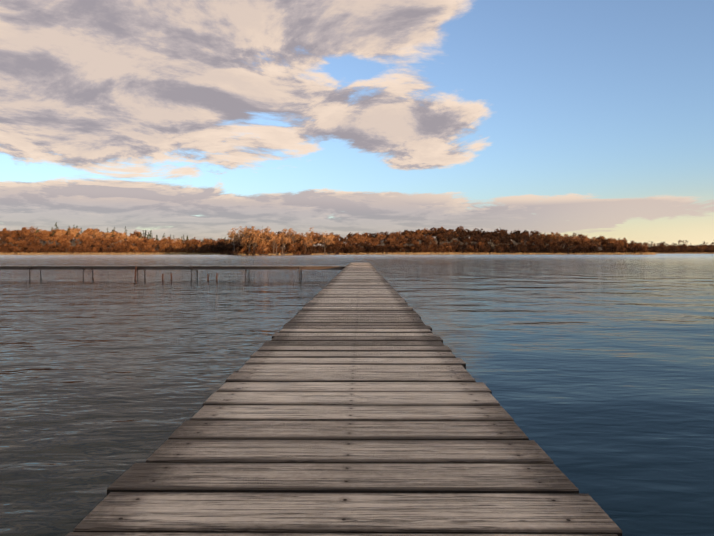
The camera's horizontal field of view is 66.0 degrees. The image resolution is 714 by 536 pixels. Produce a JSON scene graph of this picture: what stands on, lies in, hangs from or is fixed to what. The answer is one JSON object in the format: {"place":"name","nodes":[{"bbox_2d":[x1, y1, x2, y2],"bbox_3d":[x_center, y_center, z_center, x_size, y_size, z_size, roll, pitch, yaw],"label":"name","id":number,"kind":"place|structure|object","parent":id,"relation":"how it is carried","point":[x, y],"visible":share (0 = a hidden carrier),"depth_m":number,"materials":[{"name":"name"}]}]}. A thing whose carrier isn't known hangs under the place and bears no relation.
{"place":"outdoors","nodes":[
{"label":"outdoors","id":0,"kind":"place"},
{"bbox_2d":[3,238,694,254],"bbox_3d":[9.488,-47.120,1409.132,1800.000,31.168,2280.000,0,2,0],"label":"trees","id":1,"kind":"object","parent":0,"point":[381,244],"depth_m":480.13,"materials":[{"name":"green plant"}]},
{"bbox_2d":[0,226,713,254],"bbox_3d":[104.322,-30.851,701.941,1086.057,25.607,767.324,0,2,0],"label":"tree trunks","id":2,"kind":"object","parent":1,"relation":"on","point":[293,239],"visible":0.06,"depth_m":442.46,"materials":[{"name":"brown plant"}]},
{"bbox_2d":[36,222,230,247],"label":"trees","id":3,"kind":"object","parent":2,"relation":"attached to","point":[125,234],"visible":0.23,"depth_m":554.09,"materials":[{"name":"plant"}]},
{"bbox_2d":[0,252,713,254],"bbox_3d":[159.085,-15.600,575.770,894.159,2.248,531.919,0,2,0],"label":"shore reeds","id":4,"kind":"object","parent":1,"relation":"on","point":[374,253],"visible":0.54,"depth_m":431.58,"materials":[{"name":"brown plant"}]},
{"bbox_3d":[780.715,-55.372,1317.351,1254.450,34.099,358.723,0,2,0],"label":"distant tree trunks","id":5,"kind":"structure","parent":1,"relation":"on","visible":0},
{"bbox_2d":[627,239,713,246],"bbox_3d":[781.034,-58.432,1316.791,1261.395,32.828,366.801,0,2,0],"label":"trees","id":6,"kind":"object","parent":5,"relation":"on","point":[663,243],"visible":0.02,"depth_m":1186.52,"materials":[{"name":"plant"}]},
{"bbox_2d":[0,254,713,535],"bbox_3d":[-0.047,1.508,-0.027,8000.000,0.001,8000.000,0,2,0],"label":"lake water","id":7,"kind":"structure","parent":0,"point":[594,374],"depth_m":8.05,"materials":[{"name":"blue liquid"}]},
{"bbox_2d":[29,265,301,278],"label":"pier posts","id":8,"kind":"object","parent":7,"relation":"in","point":[83,267],"visible":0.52,"depth_m":31.03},
{"bbox_2d":[0,267,344,269],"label":"pier","id":9,"kind":"structure","parent":8,"relation":"on","point":[173,268],"depth_m":31.03,"materials":[{"name":"grey wood"}]},
{"bbox_2d":[0,266,345,266],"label":"branch pier deck","id":10,"kind":"structure","parent":8,"relation":"on","point":[173,266],"depth_m":31.02,"materials":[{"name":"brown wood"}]},
{"bbox_2d":[134,267,217,279],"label":"wooden stakes","id":11,"kind":"object","parent":7,"relation":"in","point":[171,275],"visible":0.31,"depth_m":30.44,"materials":[{"name":"wood"}]},
{"bbox_3d":[0.067,1.284,16.848,1.480,1.906,45.850,0,2,0],"label":"dock","id":12,"kind":"object","parent":7,"relation":"in","visible":0},
{"bbox_2d":[66,263,621,535],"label":"dock deck","id":13,"kind":"structure","parent":12,"relation":"on","point":[353,399],"depth_m":2.02,"materials":[{"name":"grey wood"}]},
{"bbox_2d":[0,0,713,246],"label":"sky","id":14,"kind":"structure","parent":0,"point":[199,119],"materials":[{"name":"blue"}]}
]}

